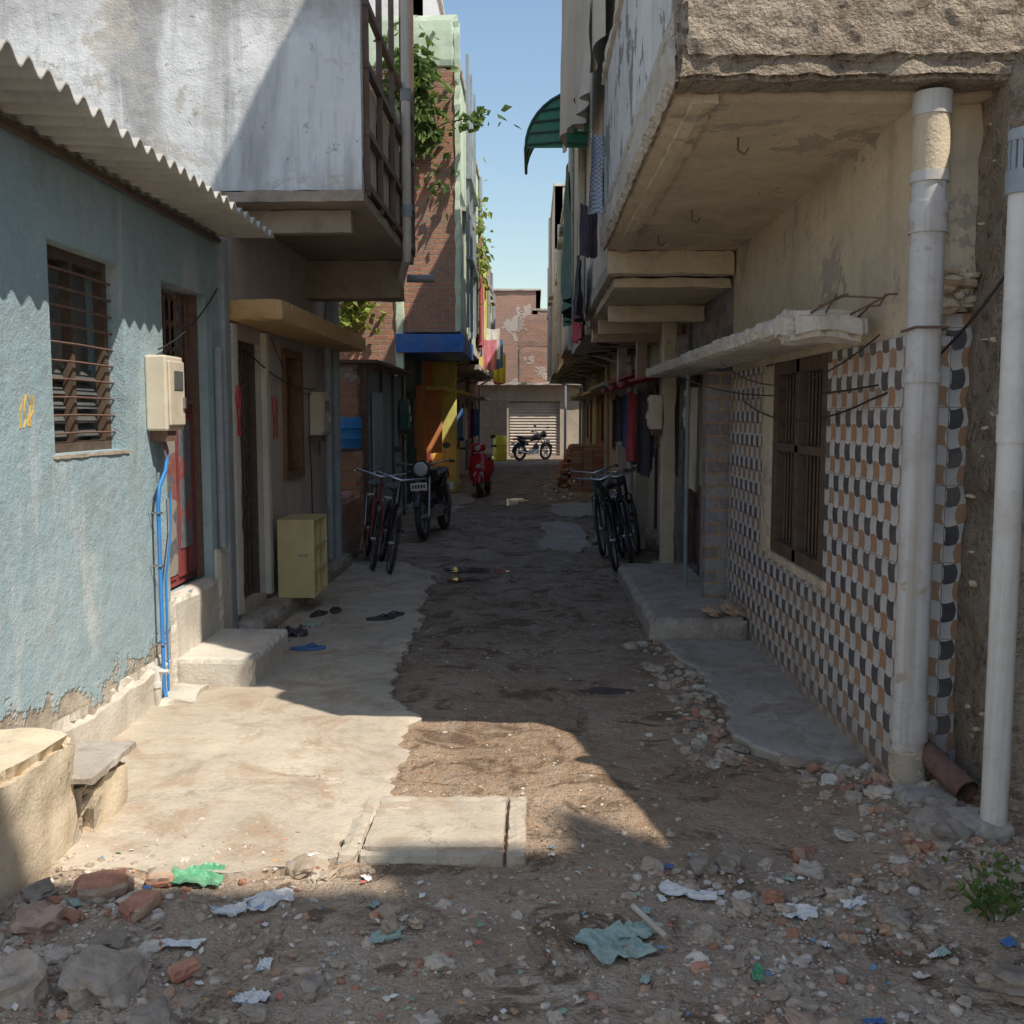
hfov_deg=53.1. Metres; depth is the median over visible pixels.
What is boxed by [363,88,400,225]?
balcony sheet panels
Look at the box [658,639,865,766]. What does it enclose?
concrete pavement
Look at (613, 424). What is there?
window
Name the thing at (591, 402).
door
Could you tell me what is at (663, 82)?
slab edge
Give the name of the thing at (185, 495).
torn posters
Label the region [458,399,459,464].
door
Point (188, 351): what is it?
door grille
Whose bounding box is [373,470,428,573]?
bicycle
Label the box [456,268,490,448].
downpipe
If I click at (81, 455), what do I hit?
window sill
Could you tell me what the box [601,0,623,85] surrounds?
storey
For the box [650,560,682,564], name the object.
doorstep
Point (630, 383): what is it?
red cloth awning
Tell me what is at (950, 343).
electric cable
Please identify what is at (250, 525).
grille door
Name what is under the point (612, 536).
bicycle
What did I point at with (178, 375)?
meter window
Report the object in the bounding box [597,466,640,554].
bicycle
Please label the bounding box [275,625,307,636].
dark cloth heap
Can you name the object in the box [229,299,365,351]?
canopy
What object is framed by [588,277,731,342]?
soffit beams
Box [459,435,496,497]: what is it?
scooter
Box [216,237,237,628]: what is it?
corner pilaster
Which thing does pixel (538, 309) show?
slabs
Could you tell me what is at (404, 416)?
electric meter box
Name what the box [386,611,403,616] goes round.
slipper
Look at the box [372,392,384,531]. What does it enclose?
plank door
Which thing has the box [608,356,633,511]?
ground walls
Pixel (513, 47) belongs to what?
sky
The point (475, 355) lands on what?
slabs
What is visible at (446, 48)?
green grey columns
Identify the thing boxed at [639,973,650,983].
paper scrap
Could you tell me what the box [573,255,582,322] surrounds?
hanging cloth
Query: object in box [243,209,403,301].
balcony beams
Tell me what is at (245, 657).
doorstep
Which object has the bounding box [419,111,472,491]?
downpipe
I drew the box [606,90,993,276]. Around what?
balcony soffit
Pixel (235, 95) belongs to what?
balcony end wall
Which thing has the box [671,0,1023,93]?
stucco fascia
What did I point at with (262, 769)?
concrete pavement
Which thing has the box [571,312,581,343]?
hanging cloth
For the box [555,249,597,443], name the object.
downpipe
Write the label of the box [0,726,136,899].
masonry plinth
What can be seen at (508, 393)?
walls
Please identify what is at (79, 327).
window bars
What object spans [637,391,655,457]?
hanging cloth
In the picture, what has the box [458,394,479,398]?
canopy
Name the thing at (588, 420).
window
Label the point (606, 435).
downpipe
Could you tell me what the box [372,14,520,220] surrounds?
terrace creeper
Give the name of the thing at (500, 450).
yellow drum
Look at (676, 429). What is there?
window
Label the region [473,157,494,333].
potted creeper
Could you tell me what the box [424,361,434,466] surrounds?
ground walls
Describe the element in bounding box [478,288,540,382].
brick house
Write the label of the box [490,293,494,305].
window hoods and grilles
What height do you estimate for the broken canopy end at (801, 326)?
0.165 m
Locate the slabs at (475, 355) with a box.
[473,161,479,360]
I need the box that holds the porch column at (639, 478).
[633,343,647,549]
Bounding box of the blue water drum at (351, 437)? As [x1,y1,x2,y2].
[341,417,361,448]
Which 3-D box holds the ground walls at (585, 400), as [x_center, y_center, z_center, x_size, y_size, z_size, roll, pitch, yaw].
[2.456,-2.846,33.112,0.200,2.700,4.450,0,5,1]
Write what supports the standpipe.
on the raised doorstep at (665, 602)
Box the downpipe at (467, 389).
[466,294,494,465]
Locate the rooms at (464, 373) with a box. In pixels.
[457,364,477,376]
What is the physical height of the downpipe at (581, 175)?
7.800 m
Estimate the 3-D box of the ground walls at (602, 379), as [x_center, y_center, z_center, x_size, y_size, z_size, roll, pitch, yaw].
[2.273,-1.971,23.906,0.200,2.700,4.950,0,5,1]
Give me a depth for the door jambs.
8.13 m
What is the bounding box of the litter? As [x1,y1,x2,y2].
[4,556,1023,1023]
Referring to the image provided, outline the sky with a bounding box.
[442,0,567,307]
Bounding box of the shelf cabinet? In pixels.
[277,514,327,597]
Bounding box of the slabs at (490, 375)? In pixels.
[462,284,493,378]
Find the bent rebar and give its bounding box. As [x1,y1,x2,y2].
[810,293,897,314]
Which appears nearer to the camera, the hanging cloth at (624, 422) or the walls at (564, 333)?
the hanging cloth at (624, 422)
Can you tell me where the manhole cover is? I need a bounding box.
[337,795,526,867]
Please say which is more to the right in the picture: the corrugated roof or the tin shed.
the tin shed
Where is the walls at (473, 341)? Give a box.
[470,173,478,353]
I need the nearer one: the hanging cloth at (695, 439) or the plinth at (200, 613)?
the plinth at (200, 613)
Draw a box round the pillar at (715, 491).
[700,371,731,598]
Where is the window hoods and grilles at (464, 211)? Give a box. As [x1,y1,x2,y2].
[462,207,473,277]
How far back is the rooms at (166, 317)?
6.71 m
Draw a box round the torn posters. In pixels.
[167,419,192,577]
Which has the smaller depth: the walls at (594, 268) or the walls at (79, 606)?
the walls at (79, 606)
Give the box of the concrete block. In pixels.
[891,783,1012,840]
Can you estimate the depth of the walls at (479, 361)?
24.54 m
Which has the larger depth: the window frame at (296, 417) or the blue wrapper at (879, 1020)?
the window frame at (296, 417)
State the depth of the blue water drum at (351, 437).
12.27 m
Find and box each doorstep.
[155,628,287,705]
[407,500,421,510]
[460,470,469,477]
[618,564,748,640]
[632,528,658,547]
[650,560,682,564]
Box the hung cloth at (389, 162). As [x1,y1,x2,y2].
[363,121,399,209]
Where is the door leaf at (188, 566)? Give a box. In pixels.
[170,405,197,588]
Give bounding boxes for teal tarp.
[561,163,571,326]
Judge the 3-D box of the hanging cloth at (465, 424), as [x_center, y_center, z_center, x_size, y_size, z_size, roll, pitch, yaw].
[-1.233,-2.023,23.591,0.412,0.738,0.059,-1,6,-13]
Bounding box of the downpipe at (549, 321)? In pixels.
[548,218,584,443]
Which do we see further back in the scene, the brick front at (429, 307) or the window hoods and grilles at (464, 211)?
the window hoods and grilles at (464, 211)
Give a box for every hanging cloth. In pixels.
[457,408,462,439]
[463,408,466,439]
[467,408,469,436]
[467,409,474,437]
[474,409,478,436]
[483,339,496,370]
[486,328,499,358]
[493,354,505,382]
[497,339,502,368]
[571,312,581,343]
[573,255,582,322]
[614,395,622,441]
[615,441,623,447]
[622,394,626,447]
[626,392,637,462]
[637,389,654,477]
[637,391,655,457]
[684,386,702,492]
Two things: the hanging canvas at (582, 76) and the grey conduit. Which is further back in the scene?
the hanging canvas at (582, 76)
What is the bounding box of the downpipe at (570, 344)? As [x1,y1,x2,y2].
[567,148,633,509]
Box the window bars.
[47,264,115,434]
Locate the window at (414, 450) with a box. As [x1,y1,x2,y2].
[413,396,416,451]
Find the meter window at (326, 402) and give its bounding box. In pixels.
[325,401,328,411]
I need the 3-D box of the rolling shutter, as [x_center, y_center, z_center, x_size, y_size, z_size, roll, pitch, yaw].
[0.847,-3.173,38.986,1.950,2.000,0.038,0,5,1]
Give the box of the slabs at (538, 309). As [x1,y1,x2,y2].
[531,308,546,314]
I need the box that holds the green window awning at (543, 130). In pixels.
[524,94,587,174]
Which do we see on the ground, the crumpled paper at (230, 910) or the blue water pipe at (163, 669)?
the crumpled paper at (230, 910)
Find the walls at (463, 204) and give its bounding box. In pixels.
[373,68,468,334]
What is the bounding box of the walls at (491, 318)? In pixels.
[490,291,491,373]
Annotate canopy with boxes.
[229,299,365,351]
[425,386,452,391]
[457,389,470,395]
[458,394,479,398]
[472,396,489,400]
[571,393,591,398]
[582,391,604,395]
[589,382,611,391]
[608,370,635,385]
[646,319,831,377]
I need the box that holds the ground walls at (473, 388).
[466,380,477,468]
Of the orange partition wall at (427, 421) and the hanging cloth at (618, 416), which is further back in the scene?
the orange partition wall at (427, 421)
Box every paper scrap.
[69,897,82,906]
[255,957,272,970]
[361,874,373,881]
[366,900,379,907]
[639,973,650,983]
[641,906,652,912]
[657,894,666,901]
[781,876,793,880]
[819,941,829,946]
[839,896,868,908]
[912,971,930,978]
[926,950,937,958]
[935,945,951,956]
[1000,937,1016,947]
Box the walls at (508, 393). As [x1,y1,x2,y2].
[481,314,581,457]
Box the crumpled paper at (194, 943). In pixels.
[147,938,206,948]
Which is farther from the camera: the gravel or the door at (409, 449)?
the door at (409, 449)
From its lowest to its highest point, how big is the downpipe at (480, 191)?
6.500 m
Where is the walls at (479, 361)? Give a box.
[435,271,486,366]
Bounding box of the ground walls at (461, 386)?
[457,377,465,470]
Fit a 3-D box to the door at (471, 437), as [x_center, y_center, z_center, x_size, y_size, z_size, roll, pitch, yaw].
[-1.314,-2.528,32.404,0.130,1.960,0.910,0,5,1]
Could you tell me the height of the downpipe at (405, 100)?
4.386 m
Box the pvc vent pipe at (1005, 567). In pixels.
[980,126,1023,826]
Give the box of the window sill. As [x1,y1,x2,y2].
[53,449,129,459]
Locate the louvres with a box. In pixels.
[47,259,98,441]
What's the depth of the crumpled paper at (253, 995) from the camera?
2.86 m
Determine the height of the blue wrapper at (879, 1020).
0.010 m
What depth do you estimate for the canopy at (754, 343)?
6.47 m
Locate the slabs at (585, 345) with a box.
[572,325,649,355]
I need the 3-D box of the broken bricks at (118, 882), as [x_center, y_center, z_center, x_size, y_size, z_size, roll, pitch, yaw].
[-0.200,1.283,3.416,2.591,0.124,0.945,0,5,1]
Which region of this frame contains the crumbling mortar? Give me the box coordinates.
[942,131,1007,737]
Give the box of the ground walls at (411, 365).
[404,354,418,509]
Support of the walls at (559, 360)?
on the slabs at (565, 365)
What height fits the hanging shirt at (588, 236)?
0.483 m
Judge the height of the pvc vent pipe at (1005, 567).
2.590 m
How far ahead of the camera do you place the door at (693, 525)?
10.48 m
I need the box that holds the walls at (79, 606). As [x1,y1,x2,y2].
[0,114,220,729]
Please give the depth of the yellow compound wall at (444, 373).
21.55 m
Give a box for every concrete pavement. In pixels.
[47,561,437,878]
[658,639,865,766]
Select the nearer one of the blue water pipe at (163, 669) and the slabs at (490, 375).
the blue water pipe at (163, 669)
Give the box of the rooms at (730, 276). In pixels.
[636,275,733,277]
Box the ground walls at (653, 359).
[632,343,659,531]
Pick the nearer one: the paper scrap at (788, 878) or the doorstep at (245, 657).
the paper scrap at (788, 878)
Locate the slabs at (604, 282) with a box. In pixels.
[583,266,733,320]
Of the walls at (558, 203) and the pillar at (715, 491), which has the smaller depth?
the pillar at (715, 491)
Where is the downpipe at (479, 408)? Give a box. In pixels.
[478,273,492,452]
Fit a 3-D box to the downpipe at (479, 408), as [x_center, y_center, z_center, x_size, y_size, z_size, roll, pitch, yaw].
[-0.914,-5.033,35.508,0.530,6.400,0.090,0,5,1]
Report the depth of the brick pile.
22.01 m
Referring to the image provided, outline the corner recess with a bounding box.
[946,103,983,312]
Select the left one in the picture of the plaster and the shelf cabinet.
the shelf cabinet
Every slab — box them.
[222,189,413,264]
[478,383,580,401]
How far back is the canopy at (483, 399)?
32.27 m
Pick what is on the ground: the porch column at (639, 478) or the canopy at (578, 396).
the porch column at (639, 478)
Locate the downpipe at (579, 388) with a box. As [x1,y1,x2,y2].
[547,268,581,443]
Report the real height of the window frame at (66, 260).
0.960 m
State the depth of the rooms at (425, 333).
16.86 m
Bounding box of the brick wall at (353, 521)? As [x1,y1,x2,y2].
[341,450,364,559]
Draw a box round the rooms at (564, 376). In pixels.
[558,373,598,379]
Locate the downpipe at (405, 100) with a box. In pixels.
[397,0,411,288]
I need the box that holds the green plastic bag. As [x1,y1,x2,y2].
[167,862,224,886]
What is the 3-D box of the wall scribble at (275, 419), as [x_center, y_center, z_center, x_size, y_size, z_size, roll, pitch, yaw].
[-1.991,-0.793,8.595,0.011,0.370,0.211,0,5,1]
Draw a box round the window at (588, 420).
[587,403,588,438]
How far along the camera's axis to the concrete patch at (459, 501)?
19.28 m
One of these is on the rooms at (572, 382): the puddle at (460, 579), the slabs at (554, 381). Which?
the slabs at (554, 381)
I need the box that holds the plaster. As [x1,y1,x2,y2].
[732,109,950,372]
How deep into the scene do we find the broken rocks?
2.88 m
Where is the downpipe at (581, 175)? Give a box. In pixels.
[578,148,661,544]
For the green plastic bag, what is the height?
0.038 m
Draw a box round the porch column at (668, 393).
[659,323,676,563]
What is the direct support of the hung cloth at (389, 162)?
hanging from the balcony railing
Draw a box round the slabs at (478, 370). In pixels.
[456,252,487,376]
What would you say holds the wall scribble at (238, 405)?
attached to the door jambs
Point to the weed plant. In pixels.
(1004, 897)
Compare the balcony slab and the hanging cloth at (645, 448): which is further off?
the hanging cloth at (645, 448)
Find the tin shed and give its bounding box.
[340,359,412,540]
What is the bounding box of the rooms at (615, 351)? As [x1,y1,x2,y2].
[586,343,654,355]
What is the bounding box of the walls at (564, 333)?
[561,217,567,349]
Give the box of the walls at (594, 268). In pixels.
[585,0,734,309]
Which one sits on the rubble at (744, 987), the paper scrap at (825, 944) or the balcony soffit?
the paper scrap at (825, 944)
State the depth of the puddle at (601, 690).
6.17 m
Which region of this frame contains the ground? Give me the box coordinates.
[0,458,1023,1023]
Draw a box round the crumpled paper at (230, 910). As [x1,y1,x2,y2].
[210,901,246,916]
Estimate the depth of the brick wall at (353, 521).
12.23 m
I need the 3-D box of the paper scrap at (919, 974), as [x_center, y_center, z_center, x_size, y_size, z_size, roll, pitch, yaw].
[1.194,1.349,2.987,0.042,0.018,0.045,-1,5,-7]
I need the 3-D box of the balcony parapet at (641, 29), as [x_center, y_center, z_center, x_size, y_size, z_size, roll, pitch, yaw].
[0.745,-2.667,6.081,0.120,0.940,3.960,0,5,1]
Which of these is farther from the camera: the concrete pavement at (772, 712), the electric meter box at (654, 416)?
the electric meter box at (654, 416)
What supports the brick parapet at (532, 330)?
on the slab at (489, 384)
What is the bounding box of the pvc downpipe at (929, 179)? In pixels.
[889,87,952,783]
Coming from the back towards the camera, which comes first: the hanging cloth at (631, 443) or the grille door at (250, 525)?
the hanging cloth at (631, 443)
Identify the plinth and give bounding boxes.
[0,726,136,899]
[50,547,231,740]
[238,552,350,628]
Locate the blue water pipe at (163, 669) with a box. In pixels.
[148,441,171,704]
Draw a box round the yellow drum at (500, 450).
[493,436,506,460]
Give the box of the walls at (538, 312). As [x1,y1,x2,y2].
[532,311,546,314]
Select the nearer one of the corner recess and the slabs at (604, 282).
the corner recess
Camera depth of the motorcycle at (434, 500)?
13.76 m
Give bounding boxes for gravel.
[396,520,828,838]
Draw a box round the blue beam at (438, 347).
[395,334,472,360]
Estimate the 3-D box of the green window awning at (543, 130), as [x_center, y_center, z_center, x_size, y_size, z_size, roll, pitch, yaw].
[0.490,-4.339,11.735,0.699,0.649,1.230,0,5,1]
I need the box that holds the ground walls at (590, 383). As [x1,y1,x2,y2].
[585,374,598,443]
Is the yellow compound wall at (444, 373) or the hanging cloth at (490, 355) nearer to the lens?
the yellow compound wall at (444, 373)
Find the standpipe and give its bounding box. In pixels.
[683,374,689,584]
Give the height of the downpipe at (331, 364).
2.950 m
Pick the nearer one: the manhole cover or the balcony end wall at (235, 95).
the manhole cover
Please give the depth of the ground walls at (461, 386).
29.38 m
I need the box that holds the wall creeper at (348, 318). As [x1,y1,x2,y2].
[339,301,386,333]
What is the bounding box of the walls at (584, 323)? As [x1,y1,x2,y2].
[573,148,588,345]
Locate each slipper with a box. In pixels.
[291,643,325,649]
[310,610,327,617]
[330,606,341,613]
[366,614,395,619]
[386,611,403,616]
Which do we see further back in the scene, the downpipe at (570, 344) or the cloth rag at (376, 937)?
the downpipe at (570, 344)
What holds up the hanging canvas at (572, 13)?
hanging from the storey
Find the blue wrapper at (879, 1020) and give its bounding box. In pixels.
[862,1016,886,1023]
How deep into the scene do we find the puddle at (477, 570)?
10.92 m
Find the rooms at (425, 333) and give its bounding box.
[405,332,446,333]
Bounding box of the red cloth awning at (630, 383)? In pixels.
[601,376,661,392]
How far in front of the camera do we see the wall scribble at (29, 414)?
4.34 m
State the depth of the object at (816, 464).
6.51 m
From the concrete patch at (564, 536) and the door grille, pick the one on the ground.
the concrete patch at (564, 536)
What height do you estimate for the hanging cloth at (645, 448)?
0.952 m
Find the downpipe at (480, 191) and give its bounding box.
[455,177,482,362]
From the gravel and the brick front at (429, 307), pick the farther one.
the brick front at (429, 307)
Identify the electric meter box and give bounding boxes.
[145,355,186,465]
[309,392,330,454]
[399,399,410,442]
[646,395,662,448]
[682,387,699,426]
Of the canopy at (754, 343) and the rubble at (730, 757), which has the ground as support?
the rubble at (730, 757)
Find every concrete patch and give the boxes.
[406,494,475,512]
[538,521,592,553]
[549,502,598,518]
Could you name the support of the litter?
on the ground
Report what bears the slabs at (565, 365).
on the rooms
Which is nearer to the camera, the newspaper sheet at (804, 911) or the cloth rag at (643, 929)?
the cloth rag at (643, 929)
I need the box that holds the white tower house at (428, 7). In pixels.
[369,0,444,15]
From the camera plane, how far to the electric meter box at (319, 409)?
9.89 m
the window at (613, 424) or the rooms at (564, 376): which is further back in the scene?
the rooms at (564, 376)
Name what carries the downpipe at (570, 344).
attached to the walls at (584, 323)
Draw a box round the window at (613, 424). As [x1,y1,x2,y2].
[612,398,615,449]
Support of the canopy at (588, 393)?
attached to the ground walls at (602, 379)
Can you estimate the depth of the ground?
3.89 m
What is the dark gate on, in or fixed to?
on the ground
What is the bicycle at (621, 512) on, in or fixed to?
on the ground
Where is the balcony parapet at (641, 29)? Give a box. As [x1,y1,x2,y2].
[604,0,671,205]
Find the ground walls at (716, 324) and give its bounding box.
[673,276,733,575]
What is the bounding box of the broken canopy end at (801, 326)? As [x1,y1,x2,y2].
[770,306,868,344]
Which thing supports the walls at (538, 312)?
on the slabs at (538, 309)
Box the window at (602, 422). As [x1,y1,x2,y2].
[601,401,603,442]
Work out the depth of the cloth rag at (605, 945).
3.15 m
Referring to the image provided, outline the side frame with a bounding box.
[465,54,478,336]
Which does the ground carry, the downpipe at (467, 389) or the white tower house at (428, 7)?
the white tower house at (428, 7)
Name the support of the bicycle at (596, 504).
on the ground
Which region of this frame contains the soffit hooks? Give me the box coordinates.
[658,137,748,246]
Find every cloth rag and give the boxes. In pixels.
[299,621,322,626]
[369,926,403,943]
[568,920,661,964]
[614,918,656,939]
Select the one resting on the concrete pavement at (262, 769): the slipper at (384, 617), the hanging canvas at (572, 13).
the slipper at (384, 617)
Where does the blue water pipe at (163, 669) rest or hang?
attached to the walls at (79, 606)
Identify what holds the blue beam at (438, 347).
on the ground walls at (411, 365)
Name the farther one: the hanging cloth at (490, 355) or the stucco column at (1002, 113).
the hanging cloth at (490, 355)
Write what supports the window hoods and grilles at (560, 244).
attached to the walls at (564, 333)
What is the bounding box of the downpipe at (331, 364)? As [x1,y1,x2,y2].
[323,274,433,557]
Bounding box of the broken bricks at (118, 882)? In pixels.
[69,847,807,984]
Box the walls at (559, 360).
[558,299,562,365]
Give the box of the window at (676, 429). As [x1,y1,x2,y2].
[674,384,679,476]
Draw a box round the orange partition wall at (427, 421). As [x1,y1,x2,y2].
[414,385,441,490]
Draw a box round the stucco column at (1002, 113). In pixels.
[952,52,1023,792]
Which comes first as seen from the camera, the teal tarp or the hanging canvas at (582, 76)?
the hanging canvas at (582, 76)
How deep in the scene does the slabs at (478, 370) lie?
22.69 m
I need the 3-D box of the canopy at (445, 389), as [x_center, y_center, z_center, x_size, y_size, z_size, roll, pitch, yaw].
[-1.463,-2.491,20.818,0.445,0.092,2.338,0,5,1]
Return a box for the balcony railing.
[361,0,415,256]
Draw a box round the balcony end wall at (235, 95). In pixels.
[0,0,363,190]
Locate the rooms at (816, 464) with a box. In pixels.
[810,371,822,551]
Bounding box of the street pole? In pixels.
[564,385,566,453]
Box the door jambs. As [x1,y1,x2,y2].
[230,323,273,614]
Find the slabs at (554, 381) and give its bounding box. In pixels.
[549,379,585,383]
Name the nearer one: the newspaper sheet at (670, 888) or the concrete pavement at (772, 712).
the newspaper sheet at (670, 888)
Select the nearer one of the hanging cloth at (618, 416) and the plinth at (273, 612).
the plinth at (273, 612)
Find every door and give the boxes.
[238,341,259,597]
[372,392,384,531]
[406,389,413,503]
[427,453,430,465]
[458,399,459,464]
[471,401,472,455]
[590,398,592,443]
[654,382,658,528]
[687,374,702,574]
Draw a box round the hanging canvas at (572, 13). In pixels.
[560,0,605,152]
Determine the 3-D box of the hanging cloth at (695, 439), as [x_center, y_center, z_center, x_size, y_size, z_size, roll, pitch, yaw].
[1.664,-0.664,9.298,0.224,0.978,0.057,-3,6,-26]
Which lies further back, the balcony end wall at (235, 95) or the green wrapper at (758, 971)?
the balcony end wall at (235, 95)
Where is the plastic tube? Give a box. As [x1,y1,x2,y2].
[630,903,668,939]
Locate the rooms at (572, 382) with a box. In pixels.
[560,379,585,383]
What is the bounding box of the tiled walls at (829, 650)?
[726,314,972,771]
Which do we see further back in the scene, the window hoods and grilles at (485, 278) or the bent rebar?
the window hoods and grilles at (485, 278)
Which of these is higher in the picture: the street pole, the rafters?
the rafters
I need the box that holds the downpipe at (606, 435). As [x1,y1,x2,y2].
[557,224,608,481]
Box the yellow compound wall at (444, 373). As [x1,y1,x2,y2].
[432,362,459,492]
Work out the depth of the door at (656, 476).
13.71 m
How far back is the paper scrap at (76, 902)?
3.34 m
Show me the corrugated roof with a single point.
(42, 103)
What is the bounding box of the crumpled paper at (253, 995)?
[231,987,272,1004]
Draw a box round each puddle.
[443,567,509,572]
[447,578,483,580]
[492,498,528,505]
[579,687,634,693]
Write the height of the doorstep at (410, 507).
0.164 m
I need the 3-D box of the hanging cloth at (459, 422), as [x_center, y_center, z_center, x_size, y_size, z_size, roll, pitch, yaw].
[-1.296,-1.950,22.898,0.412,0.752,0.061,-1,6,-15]
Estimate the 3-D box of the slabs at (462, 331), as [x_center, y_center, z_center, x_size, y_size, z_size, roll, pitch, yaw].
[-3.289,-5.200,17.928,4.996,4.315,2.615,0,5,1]
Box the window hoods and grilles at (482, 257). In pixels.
[476,244,483,307]
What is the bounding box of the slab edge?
[599,11,680,250]
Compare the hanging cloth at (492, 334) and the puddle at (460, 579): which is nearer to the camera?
the puddle at (460, 579)
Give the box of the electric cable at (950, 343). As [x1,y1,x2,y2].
[676,275,1003,420]
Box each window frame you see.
[46,244,111,452]
[281,348,304,480]
[770,353,828,577]
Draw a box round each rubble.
[0,787,1023,1023]
[539,481,599,512]
[622,636,752,768]
[742,762,1023,862]
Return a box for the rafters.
[0,114,220,242]
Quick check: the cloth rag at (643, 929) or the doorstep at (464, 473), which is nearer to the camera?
the cloth rag at (643, 929)
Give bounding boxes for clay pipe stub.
[922,738,977,801]
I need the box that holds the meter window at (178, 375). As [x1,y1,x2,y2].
[174,371,183,389]
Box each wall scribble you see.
[19,394,33,428]
[235,385,241,435]
[271,395,277,439]
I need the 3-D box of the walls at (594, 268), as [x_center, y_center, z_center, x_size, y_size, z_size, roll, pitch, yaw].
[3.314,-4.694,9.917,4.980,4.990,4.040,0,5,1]
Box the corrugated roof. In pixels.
[0,39,273,237]
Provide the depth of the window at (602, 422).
25.11 m
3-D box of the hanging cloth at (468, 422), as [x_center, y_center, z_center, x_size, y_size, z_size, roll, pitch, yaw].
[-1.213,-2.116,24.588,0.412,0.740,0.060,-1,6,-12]
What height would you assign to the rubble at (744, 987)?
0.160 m
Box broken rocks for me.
[0,664,1023,1023]
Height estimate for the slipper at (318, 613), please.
0.039 m
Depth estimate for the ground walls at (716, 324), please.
10.30 m
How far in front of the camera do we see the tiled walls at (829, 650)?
4.95 m
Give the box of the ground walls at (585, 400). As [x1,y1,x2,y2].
[581,382,585,443]
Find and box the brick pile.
[549,444,603,491]
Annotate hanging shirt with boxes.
[579,203,597,258]
[587,130,603,214]
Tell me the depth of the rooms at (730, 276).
8.22 m
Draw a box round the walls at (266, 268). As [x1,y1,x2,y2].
[213,190,325,619]
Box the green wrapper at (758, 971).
[752,963,764,981]
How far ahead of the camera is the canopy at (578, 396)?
28.13 m
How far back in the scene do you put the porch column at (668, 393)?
10.43 m
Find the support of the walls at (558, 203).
on the slabs at (555, 374)
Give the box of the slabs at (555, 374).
[550,183,592,378]
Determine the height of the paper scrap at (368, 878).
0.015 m
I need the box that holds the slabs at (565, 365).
[557,358,608,372]
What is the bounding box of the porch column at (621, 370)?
[615,347,626,499]
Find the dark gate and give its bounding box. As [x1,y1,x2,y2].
[481,400,506,455]
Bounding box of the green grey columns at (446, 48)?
[369,14,460,499]
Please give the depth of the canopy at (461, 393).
23.85 m
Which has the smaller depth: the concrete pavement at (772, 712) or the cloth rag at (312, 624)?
the concrete pavement at (772, 712)
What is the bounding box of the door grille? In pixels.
[161,289,204,575]
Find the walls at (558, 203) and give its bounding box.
[551,187,564,372]
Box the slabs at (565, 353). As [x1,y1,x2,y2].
[560,191,612,358]
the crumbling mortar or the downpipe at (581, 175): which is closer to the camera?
the crumbling mortar
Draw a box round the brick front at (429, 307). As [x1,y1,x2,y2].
[339,70,458,450]
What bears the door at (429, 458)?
attached to the ground walls at (428, 376)
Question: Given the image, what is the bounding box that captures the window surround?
[760,365,823,589]
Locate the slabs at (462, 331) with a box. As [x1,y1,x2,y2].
[373,62,469,340]
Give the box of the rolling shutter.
[509,402,559,454]
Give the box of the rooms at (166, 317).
[161,292,173,355]
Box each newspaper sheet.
[658,880,717,899]
[782,903,817,919]
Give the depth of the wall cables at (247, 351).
8.43 m
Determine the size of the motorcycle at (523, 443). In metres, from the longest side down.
1.976 x 1.262 x 0.812 m
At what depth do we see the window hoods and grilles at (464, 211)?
17.92 m
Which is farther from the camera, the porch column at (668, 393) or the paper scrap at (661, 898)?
the porch column at (668, 393)
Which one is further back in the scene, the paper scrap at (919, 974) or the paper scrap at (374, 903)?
the paper scrap at (374, 903)
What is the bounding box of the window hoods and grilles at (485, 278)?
[483,275,490,304]
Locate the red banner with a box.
[477,238,483,349]
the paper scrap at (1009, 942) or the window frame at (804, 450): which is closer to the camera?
the paper scrap at (1009, 942)
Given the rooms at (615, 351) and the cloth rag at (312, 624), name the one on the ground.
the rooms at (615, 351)
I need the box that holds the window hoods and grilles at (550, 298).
[548,294,552,305]
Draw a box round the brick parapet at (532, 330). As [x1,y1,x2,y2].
[518,315,547,381]
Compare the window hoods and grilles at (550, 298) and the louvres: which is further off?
the window hoods and grilles at (550, 298)
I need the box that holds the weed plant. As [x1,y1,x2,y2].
[941,840,1023,926]
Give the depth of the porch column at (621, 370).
14.49 m
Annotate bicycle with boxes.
[353,468,408,569]
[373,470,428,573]
[569,464,618,556]
[573,468,628,571]
[590,468,636,563]
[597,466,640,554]
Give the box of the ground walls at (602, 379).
[598,370,604,467]
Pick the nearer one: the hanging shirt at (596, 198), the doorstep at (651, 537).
the hanging shirt at (596, 198)
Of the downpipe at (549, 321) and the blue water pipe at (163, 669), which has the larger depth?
the downpipe at (549, 321)
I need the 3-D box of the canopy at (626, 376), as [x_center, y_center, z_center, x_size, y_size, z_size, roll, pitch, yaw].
[1.715,-1.893,14.531,0.444,0.092,4.240,0,5,1]
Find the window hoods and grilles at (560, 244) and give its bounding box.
[557,223,563,249]
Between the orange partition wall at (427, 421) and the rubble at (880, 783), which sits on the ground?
the rubble at (880, 783)
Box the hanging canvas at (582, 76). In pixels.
[573,0,590,130]
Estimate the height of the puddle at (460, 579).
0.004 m
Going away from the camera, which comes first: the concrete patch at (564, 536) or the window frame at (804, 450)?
the window frame at (804, 450)
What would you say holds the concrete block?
on the ground
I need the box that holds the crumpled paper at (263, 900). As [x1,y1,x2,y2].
[243,887,293,910]
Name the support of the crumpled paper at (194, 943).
on the ground
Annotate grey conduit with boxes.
[213,347,226,546]
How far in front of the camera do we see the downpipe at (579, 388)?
34.98 m
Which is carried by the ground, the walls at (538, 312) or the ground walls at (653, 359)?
the ground walls at (653, 359)
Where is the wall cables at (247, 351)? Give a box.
[157,288,314,513]
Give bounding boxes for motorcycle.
[393,442,453,539]
[511,425,552,460]

